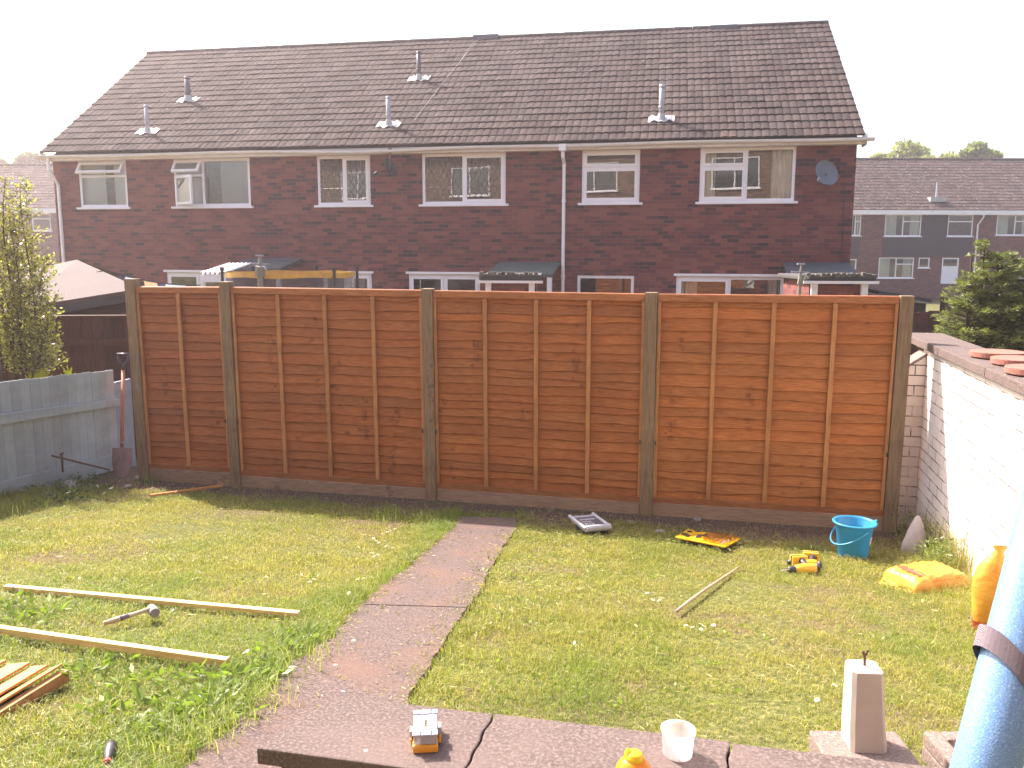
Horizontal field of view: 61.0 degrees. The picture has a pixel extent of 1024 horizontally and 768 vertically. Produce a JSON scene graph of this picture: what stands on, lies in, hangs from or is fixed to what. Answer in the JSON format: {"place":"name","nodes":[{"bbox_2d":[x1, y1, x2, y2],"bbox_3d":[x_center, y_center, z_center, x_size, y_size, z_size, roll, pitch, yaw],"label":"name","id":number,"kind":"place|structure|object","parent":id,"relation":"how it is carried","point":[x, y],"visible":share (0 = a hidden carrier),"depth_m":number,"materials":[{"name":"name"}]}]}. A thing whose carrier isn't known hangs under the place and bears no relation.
{"place":"outdoors","nodes":[
{"label":"outdoors","id":0,"kind":"place"},
{"bbox_2d":[184,516,516,767],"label":"path","id":1,"kind":"structure","parent":0,"point":[359,671],"depth_m":3.84,"materials":[{"name":"concrete"}]},
{"bbox_2d":[0,300,1014,767],"bbox_3d":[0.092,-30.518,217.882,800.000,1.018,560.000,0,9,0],"label":"ground","id":2,"kind":"structure","parent":0,"point":[778,704],"depth_m":4.43,"materials":[{"name":"green plant"}]},
{"bbox_2d":[0,158,9,163],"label":"tree","id":3,"kind":"object","parent":2,"relation":"on","point":[3,161],"visible":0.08,"depth_m":70.13,"materials":[{"name":"green plant"}]},
{"bbox_2d":[0,164,59,300],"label":"terraced house","id":4,"kind":"structure","parent":2,"relation":"on","point":[42,181],"depth_m":45.85,"materials":[{"name":"paint"}]},
{"bbox_2d":[32,213,52,231],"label":"window","id":5,"kind":"structure","parent":4,"relation":"in","point":[34,213],"depth_m":45.27,"materials":[{"name":"white plastic"}]},
{"bbox_2d":[12,151,52,163],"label":"tree","id":6,"kind":"object","parent":2,"relation":"on","point":[26,157],"visible":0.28,"depth_m":67.10,"materials":[{"name":"green plant"}]},
{"bbox_2d":[0,165,68,381],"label":"leafy shrub","id":7,"kind":"object","parent":2,"relation":"on","point":[32,346],"visible":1,"depth_m":8.90,"materials":[{"name":"green plant"}]},
{"bbox_2d":[0,660,68,719],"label":"lap panel piece","id":8,"kind":"object","parent":2,"relation":"on","point":[53,682],"visible":1,"depth_m":3.20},
{"bbox_2d":[25,366,52,378],"bbox_3d":[-4.904,-0.058,8.991,0.298,0.281,0.047,0,9,0],"label":"fern","id":9,"kind":"object","parent":2,"relation":"on","point":[40,375],"visible":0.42,"depth_m":8.98,"materials":[{"name":"green plant"}]},
{"bbox_2d":[0,370,135,494],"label":"garden fence","id":10,"kind":"object","parent":2,"relation":"on","point":[76,417],"visible":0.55,"depth_m":8.04,"materials":[{"name":"grey paint"}]},
{"bbox_2d":[60,365,75,374],"bbox_3d":[-4.594,-0.062,8.992,0.172,0.281,0.038,0,9,0],"label":"fern","id":11,"kind":"object","parent":2,"relation":"on","point":[67,372],"visible":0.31,"depth_m":8.98,"materials":[{"name":"green plant"}]},
{"bbox_2d":[0,315,136,455],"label":"garden fence","id":12,"kind":"object","parent":2,"relation":"on","point":[94,343],"visible":0.17,"depth_m":9.87,"materials":[{"name":"brown wood"}]},
{"bbox_2d":[23,471,116,504],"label":"weeds","id":13,"kind":"object","parent":2,"relation":"on","point":[72,491],"visible":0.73,"depth_m":7.41,"materials":[{"name":"green plant"}]},
{"bbox_2d":[62,480,79,488],"bbox_3d":[-4.001,0.922,7.876,0.221,0.110,0.142,11,14,51],"label":"stone","id":14,"kind":"object","parent":2,"relation":"on","point":[69,484],"visible":0.45,"depth_m":7.82,"materials":[{"name":"grey stone"}]},
{"bbox_2d":[14,260,144,314],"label":"garden shed","id":15,"kind":"structure","parent":2,"relation":"on","point":[84,288],"depth_m":11.23,"materials":[{"name":"wood"}]},
{"bbox_2d":[107,270,200,285],"bbox_3d":[-5.160,-1.536,12.613,0.014,0.259,1.598,5,10,28],"label":"washing line","id":16,"kind":"object","parent":15,"relation":"attached to","point":[153,281],"visible":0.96,"depth_m":12.57,"materials":[{"name":"plastic"}]},
{"bbox_2d":[117,274,124,280],"bbox_3d":[-5.455,-1.352,12.112,0.056,0.380,0.151,5,10,27],"label":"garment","id":17,"kind":"object","parent":16,"relation":"hanging from","point":[121,277],"visible":0.21,"depth_m":12.10,"materials":[{"name":"fabric"}]},
{"bbox_2d":[144,281,157,285],"bbox_3d":[-5.217,-1.187,12.578,0.056,0.639,0.240,5,10,28],"label":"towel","id":18,"kind":"object","parent":16,"relation":"hanging from","point":[147,283],"visible":0.1,"depth_m":12.52,"materials":[{"name":"fabric"}]},
{"bbox_2d":[51,452,109,471],"bbox_3d":[-4.015,0.737,8.102,0.034,0.302,0.662,3,9,17],"label":"garden hoe","id":19,"kind":"object","parent":2,"relation":"on","point":[62,458],"visible":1,"depth_m":7.94,"materials":[{"name":"brown metal"}]},
{"bbox_2d":[103,740,116,767],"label":"screwdriver","id":20,"kind":"object","parent":2,"relation":"on","point":[110,746],"visible":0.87,"depth_m":2.70,"materials":[{"name":"metal"}]},
{"bbox_2d":[0,625,229,665],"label":"timber batten","id":21,"kind":"object","parent":2,"relation":"on","point":[161,652],"visible":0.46,"depth_m":3.63,"materials":[{"name":"beige wood"}]},
{"bbox_2d":[112,353,131,476],"bbox_3d":[-3.905,0.295,8.712,0.194,1.165,0.559,-2,9,-14],"label":"garden spade","id":22,"kind":"object","parent":2,"relation":"on","point":[121,460],"visible":0.99,"depth_m":8.60,"materials":[{"name":"red metal"}]},
{"bbox_2d":[103,604,159,625],"bbox_3d":[-1.778,1.083,4.056,0.242,0.047,0.068,-6,11,-37],"label":"mallet","id":23,"kind":"object","parent":2,"relation":"on","point":[152,610],"visible":1,"depth_m":4.06,"materials":[{"name":"rubber"}]},
{"bbox_2d":[3,584,299,616],"bbox_3d":[-1.842,1.089,4.384,1.641,0.021,0.035,2,9,11],"label":"timber batten","id":24,"kind":"object","parent":2,"relation":"on","point":[188,603],"visible":1,"depth_m":4.36,"materials":[{"name":"beige wood"}]},
{"bbox_2d":[0,585,339,738],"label":"weeds","id":25,"kind":"object","parent":2,"relation":"on","point":[140,695],"visible":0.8,"depth_m":3.35,"materials":[{"name":"green plant"}]},
{"bbox_2d":[149,484,222,496],"bbox_3d":[-2.930,0.960,7.845,0.027,0.018,0.747,6,4,34],"label":"timber batten","id":26,"kind":"object","parent":2,"relation":"on","point":[184,490],"visible":1,"depth_m":7.81,"materials":[{"name":"brown wood"}]},
{"bbox_2d":[0,469,445,526],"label":"tall grass","id":27,"kind":"structure","parent":2,"relation":"on","point":[385,511],"depth_m":6.88,"materials":[{"name":"green plant"}]},
{"bbox_2d":[200,262,250,286],"bbox_3d":[-5.306,-1.084,16.322,0.453,2.368,1.600,0,9,0],"label":"lean to","id":28,"kind":"object","parent":2,"relation":"on","point":[229,266],"visible":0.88,"depth_m":15.50,"materials":[{"name":"paint"}]},
{"bbox_2d":[124,627,341,766],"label":"tall grass","id":29,"kind":"structure","parent":2,"relation":"on","point":[265,691],"depth_m":3.01,"materials":[{"name":"green plant"}]},
{"bbox_2d":[250,255,268,286],"bbox_3d":[-3.285,-0.430,11.457,0.225,2.524,0.140,3,9,21],"label":"vent pipe","id":30,"kind":"object","parent":2,"relation":"on","point":[260,269],"visible":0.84,"depth_m":11.27,"materials":[{"name":"grey metal"}]},
{"bbox_2d":[220,266,358,288],"bbox_3d":[-3.330,-0.606,13.258,1.914,2.340,2.021,0,9,0],"label":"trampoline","id":31,"kind":"object","parent":2,"relation":"on","point":[333,274],"visible":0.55,"depth_m":12.49,"materials":[{"name":"orange"}]},
{"bbox_2d":[369,527,537,707],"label":"tall grass","id":32,"kind":"structure","parent":2,"relation":"on","point":[454,633],"depth_m":3.89,"materials":[{"name":"green plant"}]},
{"bbox_2d":[34,20,874,364],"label":"terraced house","id":33,"kind":"structure","parent":2,"relation":"on","point":[694,160],"depth_m":18.63,"materials":[{"name":"red brick"}]},
{"bbox_2d":[75,160,130,209],"bbox_3d":[-9.180,-4.465,19.509,1.354,1.066,0.362,2,9,12],"label":"window","id":34,"kind":"structure","parent":33,"relation":"in","point":[92,174],"depth_m":19.62,"materials":[{"name":"white plastic"}]},
{"bbox_2d":[167,272,230,286],"bbox_3d":[-6.957,-1.457,19.518,1.610,2.086,0.078,2,9,12],"label":"patio door","id":35,"kind":"structure","parent":33,"relation":"in","point":[169,274],"depth_m":19.40,"materials":[{"name":"white plastic"}]},
{"bbox_2d":[171,158,253,208],"bbox_3d":[-6.566,-4.367,18.909,1.966,1.066,0.539,2,9,12],"label":"window","id":36,"kind":"structure","parent":33,"relation":"in","point":[190,175],"depth_m":19.05,"materials":[{"name":"white plastic"}]},
{"bbox_2d":[314,155,373,207],"bbox_3d":[-3.539,-4.286,18.426,1.332,1.066,0.270,2,9,12],"label":"window","id":37,"kind":"structure","parent":33,"relation":"in","point":[360,189],"depth_m":18.40,"materials":[{"name":"white plastic"}]},
{"bbox_2d":[323,274,371,288],"bbox_3d":[-3.533,-1.342,18.818,1.105,2.086,0.078,2,9,12],"label":"patio door","id":38,"kind":"structure","parent":33,"relation":"in","point":[368,276],"depth_m":18.57,"materials":[{"name":"white plastic"}]},
{"bbox_2d":[409,274,479,290],"bbox_3d":[-1.419,-1.271,18.386,1.546,2.086,0.078,2,9,12],"label":"patio door","id":39,"kind":"structure","parent":33,"relation":"in","point":[444,278],"depth_m":18.22,"materials":[{"name":"white plastic"}]},
{"bbox_2d":[418,152,508,206],"bbox_3d":[-0.994,-4.189,17.835,1.910,1.064,0.130,2,9,12],"label":"window","id":40,"kind":"structure","parent":33,"relation":"in","point":[465,202],"depth_m":17.82,"materials":[{"name":"white plastic"}]},
{"bbox_2d":[577,275,633,292],"bbox_3d":[1.893,-1.640,17.646,1.140,1.116,0.060,2,9,12],"label":"window","id":41,"kind":"structure","parent":33,"relation":"in","point":[579,277],"depth_m":17.55,"materials":[{"name":"white plastic"}]},
{"bbox_2d":[578,150,642,204],"bbox_3d":[1.957,-4.090,17.232,1.284,1.064,0.130,2,9,12],"label":"window","id":42,"kind":"structure","parent":33,"relation":"in","point":[586,167],"depth_m":17.21,"materials":[{"name":"white plastic"}]},
{"bbox_2d":[676,276,783,294],"bbox_3d":[4.286,-1.090,17.290,2.052,2.090,0.219,2,9,12],"label":"patio door","id":43,"kind":"structure","parent":33,"relation":"in","point":[689,286],"depth_m":17.10,"materials":[{"name":"white plastic"}]},
{"bbox_2d":[695,146,797,203],"bbox_3d":[4.533,-4.015,16.775,1.918,1.066,0.268,2,9,12],"label":"window","id":44,"kind":"structure","parent":33,"relation":"in","point":[783,158],"depth_m":16.74,"materials":[{"name":"white plastic"}]},
{"bbox_2d":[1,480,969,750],"bbox_3d":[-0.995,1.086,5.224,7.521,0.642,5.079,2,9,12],"label":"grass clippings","id":45,"kind":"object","parent":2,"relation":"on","point":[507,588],"depth_m":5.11,"materials":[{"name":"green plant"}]},
{"bbox_2d":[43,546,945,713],"bbox_3d":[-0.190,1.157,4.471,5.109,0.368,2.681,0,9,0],"label":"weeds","id":46,"kind":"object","parent":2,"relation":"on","point":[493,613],"visible":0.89,"depth_m":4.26,"materials":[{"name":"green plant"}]},
{"bbox_2d":[477,271,542,291],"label":"brick store","id":47,"kind":"structure","parent":2,"relation":"on","point":[509,281],"depth_m":13.50,"materials":[{"name":"white paint"}]},
{"bbox_2d":[124,278,914,532],"bbox_3d":[-0.277,0.265,7.591,6.890,2.292,0.111,2,9,13],"label":"garden fence","id":48,"kind":"object","parent":2,"relation":"on","point":[780,409],"visible":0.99,"depth_m":7.45,"materials":[{"name":"brown wood"}]},
{"bbox_2d":[568,512,611,535],"bbox_3d":[0.595,1.084,6.614,0.254,0.123,0.289,-2,9,-17],"label":"tool case lid","id":49,"kind":"object","parent":2,"relation":"on","point":[593,522],"visible":1,"depth_m":6.57,"materials":[{"name":"plastic"}]},
{"bbox_2d":[257,696,937,767],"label":"patio wall","id":50,"kind":"structure","parent":2,"relation":"on","point":[341,732],"depth_m":2.46,"materials":[{"name":"concrete"}]},
{"bbox_2d":[410,709,440,752],"bbox_3d":[-0.247,0.995,2.490,0.089,0.056,0.137,-1,9,-5],"label":"organiser case","id":51,"kind":"object","parent":50,"relation":"on","point":[425,732],"visible":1,"depth_m":2.45,"materials":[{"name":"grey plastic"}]},
{"bbox_2d":[616,747,650,767],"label":"spray bottle","id":52,"kind":"object","parent":50,"relation":"on","point":[632,758],"visible":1,"depth_m":2.24,"materials":[{"name":"yellow plastic"}]},
{"bbox_2d":[661,719,695,761],"bbox_3d":[0.462,0.996,2.420,0.097,0.078,0.097,0,9,0],"label":"plastic tub","id":53,"kind":"object","parent":50,"relation":"on","point":[678,735],"visible":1,"depth_m":2.40,"materials":[{"name":"white plastic"}]},
{"bbox_2d":[675,566,739,612],"bbox_3d":[1.151,1.165,5.011,0.018,0.164,1.222,5,10,29],"label":"garden cane","id":54,"kind":"object","parent":2,"relation":"on","point":[686,603],"visible":1,"depth_m":4.83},
{"bbox_2d":[675,529,740,547],"bbox_3d":[1.410,1.113,6.324,0.493,0.099,0.365,7,11,40],"label":"yellow tray","id":55,"kind":"object","parent":2,"relation":"on","point":[717,540],"visible":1,"depth_m":6.28,"materials":[{"name":"plastic"}]},
{"bbox_2d":[780,554,820,573],"bbox_3d":[1.810,1.159,5.560,0.260,0.072,0.208,-1,9,-9],"label":"cordless drill","id":56,"kind":"object","parent":2,"relation":"on","point":[802,566],"visible":0.99,"depth_m":5.48,"materials":[{"name":"plastic"}]},
{"bbox_2d":[791,263,809,294],"bbox_3d":[3.685,-0.336,11.264,0.239,2.438,0.088,1,9,7],"label":"clothes post","id":57,"kind":"object","parent":2,"relation":"on","point":[801,276],"visible":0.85,"depth_m":11.10,"materials":[{"name":"grey metal"}]},
{"bbox_2d":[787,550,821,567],"bbox_3d":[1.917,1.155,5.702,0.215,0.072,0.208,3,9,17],"label":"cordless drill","id":58,"kind":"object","parent":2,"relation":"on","point":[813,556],"visible":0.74,"depth_m":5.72,"materials":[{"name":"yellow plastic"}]},
{"bbox_2d":[777,272,878,295],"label":"brick store","id":59,"kind":"structure","parent":2,"relation":"on","point":[836,284],"depth_m":12.37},
{"bbox_2d":[830,515,877,559],"bbox_3d":[2.378,1.079,6.059,0.304,0.252,0.303,5,10,29],"label":"bucket","id":60,"kind":"object","parent":2,"relation":"on","point":[854,533],"visible":0.96,"depth_m":5.98,"materials":[{"name":"blue plastic"}]},
{"bbox_2d":[808,731,920,764],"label":"concrete slab","id":61,"kind":"structure","parent":2,"relation":"on","point":[834,743],"depth_m":2.82,"materials":[{"name":"concrete"}]},
{"bbox_2d":[841,649,886,753],"bbox_3d":[1.152,1.021,2.830,0.117,0.313,0.134,1,9,4],"label":"concrete stump","id":62,"kind":"object","parent":61,"relation":"on","point":[863,728],"visible":1,"depth_m":2.79,"materials":[{"name":"grey concrete"}]},
{"bbox_2d":[870,152,887,157],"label":"tree","id":63,"kind":"object","parent":2,"relation":"on","point":[879,155],"visible":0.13,"depth_m":75.60,"materials":[{"name":"green plant"}]},
{"bbox_2d":[868,288,931,312],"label":"garden shed","id":64,"kind":"structure","parent":2,"relation":"on","point":[919,307],"depth_m":17.08,"materials":[{"name":"wood"}]},
{"bbox_2d":[901,515,926,555],"bbox_3d":[2.876,1.076,6.193,0.195,0.280,0.146,2,9,9],"label":"pointed stone","id":65,"kind":"object","parent":2,"relation":"on","point":[915,532],"visible":0.81,"depth_m":6.16,"materials":[{"name":"stone"}]},
{"bbox_2d":[885,138,958,157],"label":"tree","id":66,"kind":"object","parent":2,"relation":"on","point":[917,149],"visible":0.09,"depth_m":69.29,"materials":[{"name":"green plant"}]},
{"bbox_2d":[886,507,960,566],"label":"weeds","id":67,"kind":"object","parent":2,"relation":"on","point":[936,549],"visible":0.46,"depth_m":5.76,"materials":[{"name":"green plant"}]},
{"bbox_2d":[879,561,969,592],"bbox_3d":[2.490,1.168,5.279,0.505,0.126,0.301,-3,9,-18],"label":"cement bag","id":68,"kind":"object","parent":2,"relation":"on","point":[916,576],"visible":0.85,"depth_m":5.21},
{"bbox_2d":[891,498,976,578],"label":"tall grass","id":69,"kind":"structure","parent":2,"relation":"on","point":[963,557],"depth_m":5.75,"materials":[{"name":"green plant"}]},
{"bbox_2d":[850,158,1023,299],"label":"terraced house","id":70,"kind":"structure","parent":2,"relation":"on","point":[920,226],"depth_m":49.60,"materials":[{"name":"brick"}]},
{"bbox_2d":[852,215,861,236],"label":"window","id":71,"kind":"structure","parent":70,"relation":"in","point":[858,229],"depth_m":49.29,"materials":[{"name":"white plastic"}]},
{"bbox_2d":[876,258,913,278],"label":"window","id":72,"kind":"structure","parent":70,"relation":"in","point":[884,263],"depth_m":49.69,"materials":[{"name":"white plastic"}]},
{"bbox_2d":[883,215,921,236],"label":"window","id":73,"kind":"structure","parent":70,"relation":"in","point":[890,220],"depth_m":49.34,"materials":[{"name":"white plastic"}]},
{"bbox_2d":[917,258,930,268],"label":"window","id":74,"kind":"structure","parent":70,"relation":"in","point":[919,258],"depth_m":49.50,"materials":[{"name":"white plastic"}]},
{"bbox_2d":[940,258,958,283],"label":"door","id":75,"kind":"structure","parent":70,"relation":"in","point":[948,273],"depth_m":49.64,"materials":[{"name":"white plastic"}]},
{"bbox_2d":[946,215,973,236],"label":"window","id":76,"kind":"structure","parent":70,"relation":"in","point":[949,215],"depth_m":49.24,"materials":[{"name":"white plastic"}]},
{"bbox_2d":[994,215,1023,235],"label":"window","id":77,"kind":"structure","parent":70,"relation":"in","point":[1002,220],"depth_m":49.32,"materials":[{"name":"white plastic"}]},
{"bbox_2d":[922,732,957,767],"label":"stone trough","id":78,"kind":"object","parent":2,"relation":"on","point":[937,749],"visible":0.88,"depth_m":2.83,"materials":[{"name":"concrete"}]},
{"bbox_2d":[897,333,1023,580],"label":"brick wall","id":79,"kind":"structure","parent":2,"relation":"on","point":[963,454],"depth_m":5.78,"materials":[{"name":"brick"}]},
{"bbox_2d":[969,349,1023,358],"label":"terracotta saucer","id":80,"kind":"object","parent":79,"relation":"on","point":[983,353],"visible":0.8,"depth_m":5.63,"materials":[{"name":"orange ceramic"}]},
{"bbox_2d":[990,355,1023,365],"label":"terracotta saucer","id":81,"kind":"object","parent":79,"relation":"on","point":[1002,360],"visible":0.9,"depth_m":5.29,"materials":[{"name":"orange ceramic"}]},
{"bbox_2d":[1004,364,1023,376],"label":"terracotta saucer","id":82,"kind":"object","parent":79,"relation":"on","point":[1015,369],"visible":1,"depth_m":4.86,"materials":[{"name":"orange ceramic"}]},
{"bbox_2d":[910,311,1010,354],"bbox_3d":[5.905,-0.210,12.743,4.800,1.725,0.054,-1,9,-6],"label":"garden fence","id":83,"kind":"object","parent":2,"relation":"on","point":[924,322],"visible":0.07,"depth_m":12.66,"materials":[{"name":"brown wood"}]},
{"bbox_2d":[917,237,1023,350],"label":"conifer","id":84,"kind":"object","parent":2,"relation":"on","point":[986,330],"visible":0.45,"depth_m":9.48,"materials":[{"name":"green plant"}]},
{"bbox_2d":[956,140,1003,157],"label":"tree","id":85,"kind":"object","parent":2,"relation":"on","point":[978,149],"visible":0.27,"depth_m":67.07,"materials":[{"name":"green plant"}]},
{"bbox_2d":[949,487,1023,767],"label":"foam pole","id":86,"kind":"object","parent":2,"relation":"on","point":[990,732],"visible":1,"depth_m":1.07,"materials":[{"name":"blue plastic"}]},
{"bbox_2d":[971,545,1007,629],"bbox_3d":[2.430,1.027,4.345,0.238,0.452,0.171,3,9,17],"label":"cement bag","id":87,"kind":"object","parent":2,"relation":"on","point":[986,576],"visible":0.55,"depth_m":4.31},
{"bbox_2d":[0,0,1023,188],"label":"sky","id":88,"kind":"structure","parent":0,"point":[946,76],"materials":[{"name":"white"}]},
{"bbox_2d":[939,297,1001,312],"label":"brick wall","id":89,"kind":"structure","parent":0,"point":[943,304],"depth_m":19.96,"materials":[{"name":"brown brick"}]}
]}

